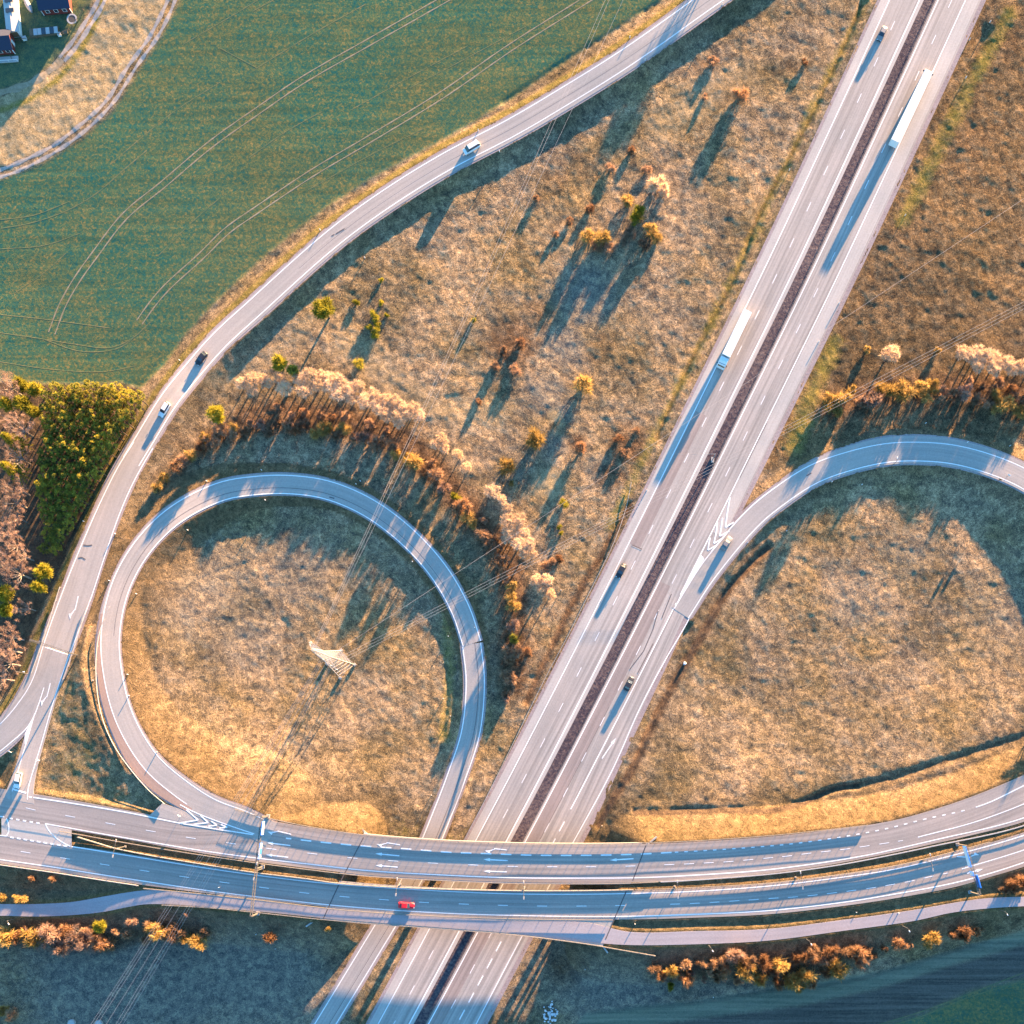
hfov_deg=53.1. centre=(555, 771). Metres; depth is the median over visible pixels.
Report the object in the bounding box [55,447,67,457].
pine tree
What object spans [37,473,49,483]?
pine tree
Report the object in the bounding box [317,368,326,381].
bare tree
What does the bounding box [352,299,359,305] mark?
bush
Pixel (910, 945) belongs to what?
bush
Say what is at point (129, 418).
pine tree
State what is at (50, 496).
pine tree
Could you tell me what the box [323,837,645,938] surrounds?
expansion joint
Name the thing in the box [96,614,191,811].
brown shoulder
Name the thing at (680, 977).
bush
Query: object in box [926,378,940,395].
bush
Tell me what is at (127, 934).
bush
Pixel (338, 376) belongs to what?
bare tree
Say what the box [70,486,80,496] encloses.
pine tree
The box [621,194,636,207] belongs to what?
bush
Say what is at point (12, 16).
long shed
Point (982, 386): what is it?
bush
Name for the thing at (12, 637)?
leafless tree
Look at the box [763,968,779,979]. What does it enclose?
bush
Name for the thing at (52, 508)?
pine tree
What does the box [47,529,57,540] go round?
pine tree
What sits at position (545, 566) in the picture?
bush
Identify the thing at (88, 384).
pine tree
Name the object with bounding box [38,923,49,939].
bush
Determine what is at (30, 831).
crossover pavement
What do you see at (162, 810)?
gore pavement
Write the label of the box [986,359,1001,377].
bare tree
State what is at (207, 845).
power line
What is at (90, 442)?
pine tree
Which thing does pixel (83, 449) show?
pine tree
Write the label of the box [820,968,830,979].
bush
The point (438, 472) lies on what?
bush
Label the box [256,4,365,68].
faint track
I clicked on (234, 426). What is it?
bush
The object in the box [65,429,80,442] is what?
pine tree
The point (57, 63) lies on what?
yard track
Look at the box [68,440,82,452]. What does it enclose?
pine tree
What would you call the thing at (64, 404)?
pine tree
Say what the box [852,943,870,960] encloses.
bush
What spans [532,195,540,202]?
bush
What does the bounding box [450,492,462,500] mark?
bush
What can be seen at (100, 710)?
guard rail
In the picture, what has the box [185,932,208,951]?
bush
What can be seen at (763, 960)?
bush
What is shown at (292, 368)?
green tree
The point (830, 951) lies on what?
bush
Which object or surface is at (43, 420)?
pine tree
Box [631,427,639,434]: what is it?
bush
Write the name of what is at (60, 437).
pine tree
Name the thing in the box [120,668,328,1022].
power line
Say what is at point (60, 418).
pine tree
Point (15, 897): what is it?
bush
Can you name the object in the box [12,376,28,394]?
green tree
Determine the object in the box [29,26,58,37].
cold frame
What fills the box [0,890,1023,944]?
footpath
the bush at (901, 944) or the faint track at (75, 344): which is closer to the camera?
the bush at (901, 944)
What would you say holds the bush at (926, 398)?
on the ground
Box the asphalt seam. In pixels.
[78,1,811,1023]
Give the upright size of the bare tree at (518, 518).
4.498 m
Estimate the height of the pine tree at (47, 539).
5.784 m
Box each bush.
[0,892,7,901]
[0,926,21,947]
[0,1002,9,1015]
[3,1005,19,1022]
[11,926,33,944]
[12,894,24,901]
[15,895,29,903]
[20,926,44,949]
[27,876,36,881]
[35,923,62,944]
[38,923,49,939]
[49,937,73,956]
[58,923,73,941]
[64,930,88,947]
[77,936,91,951]
[80,925,95,932]
[87,932,107,953]
[102,937,117,951]
[110,928,120,935]
[122,930,133,939]
[125,917,138,925]
[139,935,153,945]
[143,917,158,935]
[144,921,169,941]
[150,481,163,493]
[158,472,170,482]
[161,927,170,942]
[163,920,185,944]
[169,460,183,474]
[175,452,192,469]
[179,932,192,944]
[184,449,196,462]
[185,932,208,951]
[194,441,208,456]
[199,431,210,443]
[199,927,212,938]
[202,433,221,452]
[212,422,229,439]
[221,426,237,444]
[228,422,237,431]
[238,426,250,435]
[246,417,254,427]
[252,417,266,431]
[261,930,278,943]
[263,424,275,438]
[272,402,283,409]
[272,414,283,428]
[280,420,293,434]
[287,411,295,419]
[290,424,303,436]
[298,407,308,417]
[298,417,314,432]
[309,424,322,440]
[316,410,328,420]
[318,420,335,436]
[327,413,338,421]
[330,426,342,441]
[336,422,351,435]
[339,410,351,421]
[348,432,357,443]
[351,357,364,369]
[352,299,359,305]
[352,429,373,444]
[363,417,375,429]
[364,324,372,330]
[366,434,379,452]
[368,326,380,338]
[369,310,379,322]
[373,433,386,444]
[382,426,391,437]
[383,437,399,454]
[389,447,402,460]
[398,452,411,464]
[402,452,423,471]
[418,464,433,479]
[425,457,436,467]
[427,468,444,482]
[436,481,451,492]
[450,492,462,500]
[451,497,473,515]
[459,510,474,524]
[467,518,477,529]
[472,529,489,541]
[475,397,481,404]
[477,517,488,525]
[481,535,496,547]
[489,359,499,371]
[489,533,504,551]
[491,549,510,568]
[498,458,518,476]
[498,566,510,579]
[499,344,508,358]
[499,668,514,685]
[500,688,510,697]
[501,577,509,584]
[501,643,521,663]
[502,696,509,702]
[504,590,516,600]
[504,598,522,612]
[505,580,517,591]
[505,618,519,631]
[506,659,518,667]
[508,362,521,376]
[509,633,519,644]
[509,674,518,684]
[513,642,523,656]
[515,336,525,349]
[523,646,533,658]
[525,426,545,452]
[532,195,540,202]
[538,561,551,573]
[546,557,556,566]
[555,553,563,563]
[558,498,568,507]
[565,215,572,224]
[571,373,594,396]
[573,441,586,454]
[578,227,595,243]
[585,202,594,213]
[590,239,603,252]
[594,229,612,246]
[603,242,617,255]
[605,162,617,171]
[612,433,624,442]
[619,447,629,458]
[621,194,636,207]
[621,237,629,246]
[623,224,636,238]
[628,145,635,155]
[629,203,647,225]
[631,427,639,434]
[638,238,650,252]
[640,164,652,174]
[643,222,658,239]
[647,172,665,194]
[648,962,662,973]
[651,232,663,245]
[654,968,666,983]
[658,182,669,198]
[662,963,678,979]
[667,982,674,990]
[676,971,683,981]
[679,958,691,970]
[680,971,695,990]
[686,968,695,975]
[694,960,707,969]
[699,92,706,100]
[701,975,707,983]
[705,956,717,970]
[706,970,714,977]
[707,55,719,68]
[711,974,719,984]
[716,963,730,982]
[717,955,726,965]
[725,948,745,964]
[732,87,749,107]
[733,976,742,985]
[734,961,756,983]
[741,954,756,971]
[752,970,769,988]
[755,953,772,971]
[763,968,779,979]
[771,954,790,973]
[771,977,784,990]
[781,972,800,993]
[790,951,809,966]
[790,979,808,994]
[796,966,819,983]
[801,58,807,65]
[805,978,817,989]
[807,943,819,961]
[807,952,828,971]
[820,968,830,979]
[821,390,833,405]
[821,399,839,414]
[821,944,840,961]
[825,955,850,979]
[832,406,843,417]
[833,387,851,405]
[841,943,856,958]
[845,383,856,395]
[851,957,869,970]
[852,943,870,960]
[853,395,867,408]
[857,389,882,408]
[862,946,873,959]
[864,345,870,353]
[875,381,886,394]
[880,945,888,952]
[884,382,905,399]
[890,937,908,950]
[891,377,918,404]
[906,942,913,949]
[911,379,930,398]
[922,392,933,403]
[922,930,941,949]
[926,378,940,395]
[933,346,941,354]
[938,384,949,400]
[948,388,961,405]
[948,931,958,939]
[955,924,972,942]
[956,383,972,402]
[964,374,974,384]
[968,391,986,407]
[971,926,980,937]
[977,380,991,390]
[982,398,995,409]
[990,388,1004,404]
[990,404,1001,415]
[992,375,1004,388]
[994,393,1016,414]
[999,886,1009,893]
[1005,382,1020,393]
[1005,877,1021,894]
[1010,390,1023,408]
[1011,405,1023,420]
[1015,873,1023,891]
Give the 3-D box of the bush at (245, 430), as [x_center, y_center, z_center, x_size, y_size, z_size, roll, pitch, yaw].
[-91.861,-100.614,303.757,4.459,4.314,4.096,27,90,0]
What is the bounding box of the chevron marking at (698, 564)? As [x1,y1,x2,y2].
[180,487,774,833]
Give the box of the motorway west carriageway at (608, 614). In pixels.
[370,0,923,1023]
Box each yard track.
[0,57,63,95]
[59,0,99,57]
[63,0,106,61]
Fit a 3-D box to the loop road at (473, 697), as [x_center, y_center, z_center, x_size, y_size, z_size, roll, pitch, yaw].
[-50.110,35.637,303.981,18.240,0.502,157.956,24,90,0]
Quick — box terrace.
[0,56,18,62]
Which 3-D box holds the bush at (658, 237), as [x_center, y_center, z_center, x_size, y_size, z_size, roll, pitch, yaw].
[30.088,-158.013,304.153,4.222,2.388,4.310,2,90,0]
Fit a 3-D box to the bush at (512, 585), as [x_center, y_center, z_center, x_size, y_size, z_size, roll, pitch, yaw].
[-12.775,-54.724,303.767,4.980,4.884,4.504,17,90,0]
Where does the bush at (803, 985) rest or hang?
on the ground
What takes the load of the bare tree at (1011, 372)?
on the ground
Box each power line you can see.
[91,664,317,1023]
[95,662,320,1021]
[101,662,322,1017]
[108,665,324,1020]
[117,670,325,1021]
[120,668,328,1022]
[124,666,331,1021]
[312,1,604,647]
[315,3,621,647]
[318,1,608,638]
[326,199,1022,657]
[331,302,1022,661]
[333,305,1023,663]
[354,309,1022,655]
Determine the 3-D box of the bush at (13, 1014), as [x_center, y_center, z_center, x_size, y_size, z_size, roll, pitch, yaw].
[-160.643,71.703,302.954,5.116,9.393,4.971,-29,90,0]
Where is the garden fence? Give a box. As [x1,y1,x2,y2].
[13,0,88,41]
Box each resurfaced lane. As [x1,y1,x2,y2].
[429,581,669,1023]
[630,411,704,547]
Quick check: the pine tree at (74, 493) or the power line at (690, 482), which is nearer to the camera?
the power line at (690, 482)
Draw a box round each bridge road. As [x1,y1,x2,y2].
[0,775,1023,882]
[0,832,1023,919]
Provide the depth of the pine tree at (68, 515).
297.83 m
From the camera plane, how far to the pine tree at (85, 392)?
296.99 m
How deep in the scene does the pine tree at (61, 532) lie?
297.44 m
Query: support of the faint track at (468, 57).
on the ground
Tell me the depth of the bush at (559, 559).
303.48 m
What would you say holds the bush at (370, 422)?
on the ground
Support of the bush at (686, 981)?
on the ground
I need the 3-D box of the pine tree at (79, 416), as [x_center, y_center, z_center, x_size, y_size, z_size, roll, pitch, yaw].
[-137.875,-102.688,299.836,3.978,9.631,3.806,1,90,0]
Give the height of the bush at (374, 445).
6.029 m
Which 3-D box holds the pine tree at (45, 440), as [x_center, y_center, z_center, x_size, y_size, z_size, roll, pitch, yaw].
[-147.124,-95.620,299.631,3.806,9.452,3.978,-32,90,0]
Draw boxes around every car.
[13,772,22,788]
[158,401,170,417]
[195,351,207,365]
[398,902,414,909]
[616,563,626,578]
[624,676,634,690]
[720,536,732,550]
[876,25,887,41]
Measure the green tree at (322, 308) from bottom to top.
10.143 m
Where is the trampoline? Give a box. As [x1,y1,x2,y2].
[67,14,76,23]
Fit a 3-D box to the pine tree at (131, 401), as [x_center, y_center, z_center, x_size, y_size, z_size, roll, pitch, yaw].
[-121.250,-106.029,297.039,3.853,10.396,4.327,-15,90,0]
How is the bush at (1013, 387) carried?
on the ground
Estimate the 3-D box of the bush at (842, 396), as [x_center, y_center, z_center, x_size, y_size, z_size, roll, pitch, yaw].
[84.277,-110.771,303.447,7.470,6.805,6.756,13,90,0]
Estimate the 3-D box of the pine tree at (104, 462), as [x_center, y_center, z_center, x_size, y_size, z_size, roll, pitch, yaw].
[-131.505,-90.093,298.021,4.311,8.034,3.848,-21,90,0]
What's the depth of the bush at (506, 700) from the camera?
303.74 m
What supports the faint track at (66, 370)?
on the ground
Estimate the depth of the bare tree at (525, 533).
301.89 m
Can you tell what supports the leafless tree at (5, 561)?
on the ground
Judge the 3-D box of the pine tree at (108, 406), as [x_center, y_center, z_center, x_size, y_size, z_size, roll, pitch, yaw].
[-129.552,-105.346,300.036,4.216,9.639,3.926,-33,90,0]
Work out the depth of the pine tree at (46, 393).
296.16 m
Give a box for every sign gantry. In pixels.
[29,639,77,655]
[250,814,269,916]
[955,842,981,895]
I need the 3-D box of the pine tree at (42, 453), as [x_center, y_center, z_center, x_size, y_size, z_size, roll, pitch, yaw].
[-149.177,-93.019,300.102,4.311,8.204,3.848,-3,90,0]
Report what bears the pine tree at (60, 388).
on the ground
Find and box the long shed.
[3,0,21,37]
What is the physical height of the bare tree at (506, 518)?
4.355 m
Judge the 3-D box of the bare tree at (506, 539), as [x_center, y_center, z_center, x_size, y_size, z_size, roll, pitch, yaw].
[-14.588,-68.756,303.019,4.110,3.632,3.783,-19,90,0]
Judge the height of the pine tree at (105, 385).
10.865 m
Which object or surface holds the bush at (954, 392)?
on the ground
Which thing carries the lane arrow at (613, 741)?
on the motorway east carriageway at (806, 310)
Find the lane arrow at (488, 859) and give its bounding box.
[484,858,507,860]
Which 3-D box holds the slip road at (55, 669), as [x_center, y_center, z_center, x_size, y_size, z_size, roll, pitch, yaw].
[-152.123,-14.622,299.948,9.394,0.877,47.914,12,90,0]
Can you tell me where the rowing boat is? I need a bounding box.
[24,0,32,12]
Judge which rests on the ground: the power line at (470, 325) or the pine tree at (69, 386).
the pine tree at (69, 386)
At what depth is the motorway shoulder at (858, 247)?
303.99 m
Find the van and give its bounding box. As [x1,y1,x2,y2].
[463,140,480,154]
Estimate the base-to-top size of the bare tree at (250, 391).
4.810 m
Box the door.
[11,32,19,36]
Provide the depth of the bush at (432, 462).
303.52 m
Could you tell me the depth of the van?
301.87 m
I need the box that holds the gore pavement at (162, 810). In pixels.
[150,803,211,828]
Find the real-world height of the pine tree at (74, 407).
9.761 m
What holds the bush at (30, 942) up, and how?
on the ground
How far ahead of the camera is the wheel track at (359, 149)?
304.52 m
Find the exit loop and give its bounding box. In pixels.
[672,436,1023,618]
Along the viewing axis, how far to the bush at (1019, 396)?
302.36 m
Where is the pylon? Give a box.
[309,641,355,679]
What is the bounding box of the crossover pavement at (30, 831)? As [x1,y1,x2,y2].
[1,818,71,846]
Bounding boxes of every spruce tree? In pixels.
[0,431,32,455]
[0,460,32,484]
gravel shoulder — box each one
[0,0,687,717]
[0,0,731,756]
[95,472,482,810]
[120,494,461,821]
[311,645,464,1023]
[338,642,486,1023]
[366,0,879,1023]
[483,0,985,1023]
[690,463,1023,618]
[740,434,1023,514]
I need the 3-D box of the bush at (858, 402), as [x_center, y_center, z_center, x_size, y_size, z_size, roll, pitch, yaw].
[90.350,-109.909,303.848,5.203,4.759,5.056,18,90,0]
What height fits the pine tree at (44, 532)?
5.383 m
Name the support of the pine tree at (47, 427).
on the ground
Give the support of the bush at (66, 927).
on the ground
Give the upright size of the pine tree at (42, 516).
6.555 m
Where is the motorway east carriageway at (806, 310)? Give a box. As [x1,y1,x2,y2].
[426,0,980,1023]
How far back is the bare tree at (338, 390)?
300.29 m
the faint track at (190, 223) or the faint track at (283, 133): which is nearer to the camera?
the faint track at (283, 133)
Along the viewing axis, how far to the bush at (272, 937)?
298.01 m
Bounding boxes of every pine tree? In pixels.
[34,479,47,489]
[35,487,46,500]
[36,455,51,468]
[36,502,50,512]
[37,446,52,457]
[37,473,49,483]
[37,543,50,553]
[39,388,59,405]
[39,403,53,415]
[39,414,57,428]
[39,464,51,473]
[39,479,52,492]
[39,526,52,538]
[40,431,55,443]
[40,497,52,507]
[40,510,51,521]
[42,404,58,418]
[42,423,59,435]
[42,455,54,466]
[43,437,55,449]
[43,488,56,499]
[43,519,56,531]
[44,473,57,484]
[44,535,53,546]
[45,414,59,424]
[46,399,60,410]
[46,445,59,456]
[47,433,60,444]
[47,492,60,506]
[47,505,56,515]
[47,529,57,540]
[48,380,63,395]
[48,465,62,476]
[48,544,62,555]
[49,471,62,483]
[50,404,69,420]
[50,424,64,434]
[50,455,65,468]
[52,391,68,403]
[52,520,66,534]
[54,440,67,451]
[54,487,64,499]
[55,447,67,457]
[55,480,69,490]
[55,503,69,513]
[56,397,70,411]
[56,464,69,475]
[56,511,65,523]
[56,528,68,538]
[57,385,70,397]
[57,414,71,428]
[57,432,69,444]
[59,388,74,401]
[59,409,76,422]
[60,470,73,481]
[61,423,78,436]
[61,438,78,452]
[61,454,75,465]
[61,503,73,515]
[62,519,75,531]
[64,414,79,427]
[64,494,74,505]
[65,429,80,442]
[65,446,81,458]
[65,462,78,475]
[65,511,77,522]
[66,482,78,492]
[67,396,83,411]
[67,404,82,415]
[68,383,80,393]
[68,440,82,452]
[70,422,86,435]
[70,473,83,484]
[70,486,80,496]
[71,391,87,405]
[71,501,85,514]
[73,382,88,395]
[73,394,87,406]
[73,453,85,464]
[73,477,88,488]
[74,444,89,457]
[74,494,89,505]
[75,412,88,423]
[75,462,89,472]
[76,473,91,483]
[77,407,92,421]
[77,429,93,443]
[78,390,93,403]
[78,447,94,459]
[78,487,92,499]
[79,420,94,433]
[79,439,92,452]
[79,456,91,468]
[80,480,94,493]
[82,399,98,412]
[82,417,93,429]
[83,379,98,392]
[84,428,99,440]
[84,460,98,472]
[86,393,101,406]
[86,470,99,483]
[88,407,102,419]
[88,439,100,449]
[88,456,102,468]
[90,413,103,425]
[90,422,104,431]
[91,446,103,458]
[92,382,110,399]
[92,464,106,478]
[93,433,105,445]
[94,423,106,436]
[94,453,109,466]
[95,399,104,411]
[96,439,110,450]
[97,391,108,401]
[97,406,113,420]
[99,444,115,458]
[100,383,114,396]
[100,399,114,412]
[100,415,112,426]
[101,431,115,442]
[104,404,115,415]
[104,421,115,430]
[105,389,120,403]
[106,439,119,451]
[107,426,123,441]
[109,381,123,395]
[110,400,123,411]
[111,415,126,429]
[112,423,127,435]
[113,391,130,406]
[115,398,131,413]
[115,407,128,420]
[117,415,133,428]
[121,387,136,401]
[122,408,137,421]
[129,396,145,411]
[130,389,148,405]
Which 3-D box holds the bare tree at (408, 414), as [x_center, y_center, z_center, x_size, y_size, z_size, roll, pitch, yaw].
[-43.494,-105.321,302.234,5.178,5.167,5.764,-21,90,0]
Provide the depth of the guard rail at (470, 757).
303.10 m
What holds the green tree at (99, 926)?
on the ground
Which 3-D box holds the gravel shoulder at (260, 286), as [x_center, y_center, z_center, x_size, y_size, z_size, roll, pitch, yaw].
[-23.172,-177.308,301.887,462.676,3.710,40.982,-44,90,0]
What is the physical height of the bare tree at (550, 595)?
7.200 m
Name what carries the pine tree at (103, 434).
on the ground
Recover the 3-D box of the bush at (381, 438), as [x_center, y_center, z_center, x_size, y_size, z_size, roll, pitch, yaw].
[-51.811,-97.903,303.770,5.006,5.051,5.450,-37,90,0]
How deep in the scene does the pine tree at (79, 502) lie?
295.81 m
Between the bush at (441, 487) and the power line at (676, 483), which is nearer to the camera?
the power line at (676, 483)
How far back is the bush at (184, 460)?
302.82 m
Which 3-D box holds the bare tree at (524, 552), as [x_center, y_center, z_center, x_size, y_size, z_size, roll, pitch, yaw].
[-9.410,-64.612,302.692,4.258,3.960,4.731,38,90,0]
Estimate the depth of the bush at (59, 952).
299.12 m
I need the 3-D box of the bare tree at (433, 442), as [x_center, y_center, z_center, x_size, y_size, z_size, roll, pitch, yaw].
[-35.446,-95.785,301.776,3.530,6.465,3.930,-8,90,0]
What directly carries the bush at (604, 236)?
on the ground
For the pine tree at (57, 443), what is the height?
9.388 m
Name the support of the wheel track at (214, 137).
on the ground
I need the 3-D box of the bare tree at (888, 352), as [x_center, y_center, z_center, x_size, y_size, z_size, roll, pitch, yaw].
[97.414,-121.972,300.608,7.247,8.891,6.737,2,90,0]
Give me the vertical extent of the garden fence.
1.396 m
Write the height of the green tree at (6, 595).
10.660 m
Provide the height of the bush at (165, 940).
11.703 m
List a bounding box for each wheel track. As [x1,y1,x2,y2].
[48,0,435,331]
[55,0,450,333]
[137,0,579,319]
[142,0,592,323]
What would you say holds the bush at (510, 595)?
on the ground
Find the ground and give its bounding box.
[0,0,1023,1023]
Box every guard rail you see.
[1,865,137,885]
[31,587,59,673]
[60,601,88,685]
[95,607,164,803]
[143,888,612,920]
[440,684,479,838]
[464,486,630,839]
[635,842,989,889]
[661,825,1023,881]
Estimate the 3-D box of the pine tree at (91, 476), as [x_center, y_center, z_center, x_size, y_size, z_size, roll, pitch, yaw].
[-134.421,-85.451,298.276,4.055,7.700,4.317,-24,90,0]
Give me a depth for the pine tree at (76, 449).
296.49 m
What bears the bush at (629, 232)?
on the ground
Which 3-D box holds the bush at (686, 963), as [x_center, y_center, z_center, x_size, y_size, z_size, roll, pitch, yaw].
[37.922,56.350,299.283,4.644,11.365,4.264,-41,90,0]
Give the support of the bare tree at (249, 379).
on the ground
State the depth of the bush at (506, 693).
303.31 m
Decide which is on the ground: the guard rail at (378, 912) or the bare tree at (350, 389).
the bare tree at (350, 389)
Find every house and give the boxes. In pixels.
[0,29,15,54]
[36,0,71,14]
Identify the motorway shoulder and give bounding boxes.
[369,0,887,1023]
[410,0,922,1023]
[713,0,978,535]
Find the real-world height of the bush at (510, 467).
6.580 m
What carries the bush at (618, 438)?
on the ground
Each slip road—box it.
[0,0,729,753]
[3,643,68,803]
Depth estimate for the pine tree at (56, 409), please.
295.28 m
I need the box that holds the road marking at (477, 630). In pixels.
[0,0,1023,1023]
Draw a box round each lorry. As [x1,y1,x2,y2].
[717,309,751,369]
[888,69,932,147]
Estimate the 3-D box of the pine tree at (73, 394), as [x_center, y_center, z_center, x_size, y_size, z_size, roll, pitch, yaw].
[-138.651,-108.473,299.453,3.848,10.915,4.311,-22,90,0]
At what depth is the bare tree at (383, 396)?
300.77 m
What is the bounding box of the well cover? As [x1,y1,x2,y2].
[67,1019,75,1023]
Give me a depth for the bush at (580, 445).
302.74 m
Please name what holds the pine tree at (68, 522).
on the ground
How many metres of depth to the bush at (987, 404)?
302.67 m
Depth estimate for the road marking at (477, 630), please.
303.27 m
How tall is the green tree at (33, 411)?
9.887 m
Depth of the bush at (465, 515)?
302.29 m
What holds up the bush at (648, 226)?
on the ground
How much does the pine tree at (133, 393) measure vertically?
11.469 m
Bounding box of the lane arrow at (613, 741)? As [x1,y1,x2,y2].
[602,738,615,758]
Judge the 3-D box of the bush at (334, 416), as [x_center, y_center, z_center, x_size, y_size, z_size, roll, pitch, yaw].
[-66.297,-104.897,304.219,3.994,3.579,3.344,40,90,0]
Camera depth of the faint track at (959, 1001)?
304.57 m
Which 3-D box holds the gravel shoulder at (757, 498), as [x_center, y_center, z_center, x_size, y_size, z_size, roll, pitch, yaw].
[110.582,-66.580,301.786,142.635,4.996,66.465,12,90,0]
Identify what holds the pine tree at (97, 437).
on the ground
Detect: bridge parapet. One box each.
[58,831,654,883]
[163,905,655,955]
[235,809,867,843]
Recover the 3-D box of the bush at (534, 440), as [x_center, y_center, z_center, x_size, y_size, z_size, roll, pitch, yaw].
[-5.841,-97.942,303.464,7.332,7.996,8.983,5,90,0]
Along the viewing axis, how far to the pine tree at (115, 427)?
294.83 m
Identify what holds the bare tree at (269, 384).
on the ground
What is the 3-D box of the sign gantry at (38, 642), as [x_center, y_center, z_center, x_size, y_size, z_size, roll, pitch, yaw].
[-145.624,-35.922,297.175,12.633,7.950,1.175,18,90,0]
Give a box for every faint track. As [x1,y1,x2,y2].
[0,150,146,228]
[0,201,69,219]
[0,314,107,327]
[0,362,135,372]
[1,322,150,348]
[3,233,80,248]
[15,253,65,292]
[45,333,139,352]
[110,82,219,164]
[158,198,219,255]
[183,0,257,44]
[220,48,255,67]
[249,111,321,157]
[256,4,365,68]
[307,128,423,190]
[351,46,466,109]
[410,26,525,87]
[881,972,1023,1023]
[898,981,1023,1023]
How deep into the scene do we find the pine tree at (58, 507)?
298.26 m
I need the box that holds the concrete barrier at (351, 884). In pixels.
[77,837,632,891]
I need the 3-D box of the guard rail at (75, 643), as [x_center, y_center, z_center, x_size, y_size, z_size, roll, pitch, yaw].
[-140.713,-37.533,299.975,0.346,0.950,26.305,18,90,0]
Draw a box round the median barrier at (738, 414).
[426,0,934,1021]
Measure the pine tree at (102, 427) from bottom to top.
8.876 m
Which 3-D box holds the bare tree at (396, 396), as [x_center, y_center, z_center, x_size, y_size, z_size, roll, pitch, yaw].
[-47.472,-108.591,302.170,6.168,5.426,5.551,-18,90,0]
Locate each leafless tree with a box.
[0,370,21,400]
[0,411,34,439]
[0,437,33,473]
[0,473,30,499]
[0,486,26,517]
[0,515,22,542]
[0,525,25,555]
[0,545,18,578]
[0,554,31,591]
[0,618,24,652]
[0,633,24,660]
[0,648,20,681]
[0,666,14,689]
[1,504,26,528]
[6,541,33,566]
[11,598,35,614]
[24,927,48,951]
[48,926,75,957]
[67,923,95,950]
[73,929,102,954]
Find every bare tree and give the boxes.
[234,376,247,389]
[242,370,258,386]
[246,384,259,397]
[256,372,268,382]
[261,377,273,389]
[274,372,284,384]
[275,379,293,395]
[292,371,306,385]
[295,379,313,399]
[304,365,316,381]
[307,375,323,391]
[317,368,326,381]
[322,370,334,379]
[322,376,338,392]
[328,385,346,400]
[329,370,347,386]
[341,378,358,395]
[345,393,357,403]
[352,379,365,393]
[357,390,376,410]
[366,385,381,402]
[371,398,386,415]
[378,391,391,405]
[378,407,392,422]
[386,393,402,409]
[387,406,405,423]
[393,399,407,412]
[393,417,404,428]
[399,404,415,421]
[407,400,420,414]
[412,408,425,421]
[430,439,438,449]
[435,431,448,447]
[440,443,449,454]
[452,448,463,460]
[460,462,472,473]
[482,482,500,498]
[496,494,506,504]
[500,512,514,527]
[501,524,515,538]
[501,534,510,543]
[502,502,513,513]
[509,535,529,550]
[511,527,523,538]
[512,511,526,529]
[518,546,529,559]
[519,527,530,536]
[523,536,534,549]
[529,572,542,585]
[530,550,538,557]
[535,584,548,596]
[540,573,555,586]
[543,587,555,598]
[878,343,901,363]
[955,342,972,359]
[964,348,978,363]
[971,344,987,361]
[971,358,985,374]
[982,346,1002,365]
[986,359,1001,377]
[998,354,1014,371]
[1006,360,1023,376]
[1013,358,1023,373]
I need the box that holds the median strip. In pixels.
[414,0,934,1023]
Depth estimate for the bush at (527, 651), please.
303.32 m
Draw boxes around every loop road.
[96,473,481,845]
[312,643,484,1023]
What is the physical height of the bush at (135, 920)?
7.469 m
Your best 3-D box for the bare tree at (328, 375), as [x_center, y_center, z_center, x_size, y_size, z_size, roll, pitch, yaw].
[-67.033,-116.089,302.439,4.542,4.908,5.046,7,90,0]
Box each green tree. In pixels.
[0,395,16,411]
[0,582,18,604]
[0,602,17,617]
[10,393,32,412]
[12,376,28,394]
[24,380,45,397]
[26,404,43,418]
[29,577,49,593]
[31,562,55,581]
[92,919,106,932]
[206,404,225,423]
[270,351,289,371]
[285,363,298,377]
[310,294,334,320]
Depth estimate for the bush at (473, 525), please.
302.72 m
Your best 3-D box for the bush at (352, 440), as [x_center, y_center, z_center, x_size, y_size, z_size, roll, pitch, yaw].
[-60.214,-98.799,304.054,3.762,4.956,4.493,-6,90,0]
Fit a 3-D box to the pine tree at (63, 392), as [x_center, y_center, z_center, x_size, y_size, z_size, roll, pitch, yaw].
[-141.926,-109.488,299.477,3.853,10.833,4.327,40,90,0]
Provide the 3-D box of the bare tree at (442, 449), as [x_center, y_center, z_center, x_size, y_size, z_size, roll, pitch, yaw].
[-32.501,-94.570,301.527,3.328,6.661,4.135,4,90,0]
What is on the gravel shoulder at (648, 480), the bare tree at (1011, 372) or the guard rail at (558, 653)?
the guard rail at (558, 653)
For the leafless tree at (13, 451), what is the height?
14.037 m
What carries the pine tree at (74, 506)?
on the ground
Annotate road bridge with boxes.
[320,881,619,945]
[340,833,646,883]
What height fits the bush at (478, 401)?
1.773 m
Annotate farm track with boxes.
[0,0,169,171]
[0,0,176,178]
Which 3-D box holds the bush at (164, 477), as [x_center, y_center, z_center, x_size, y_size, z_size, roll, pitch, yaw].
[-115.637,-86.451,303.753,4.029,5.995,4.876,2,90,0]
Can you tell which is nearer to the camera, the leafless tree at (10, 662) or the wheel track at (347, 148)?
the leafless tree at (10, 662)
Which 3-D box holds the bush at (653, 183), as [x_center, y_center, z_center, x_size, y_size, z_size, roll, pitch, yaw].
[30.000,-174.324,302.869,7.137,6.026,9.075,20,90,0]
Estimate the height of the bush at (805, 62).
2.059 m
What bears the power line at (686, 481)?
attached to the pylon
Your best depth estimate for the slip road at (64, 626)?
302.87 m

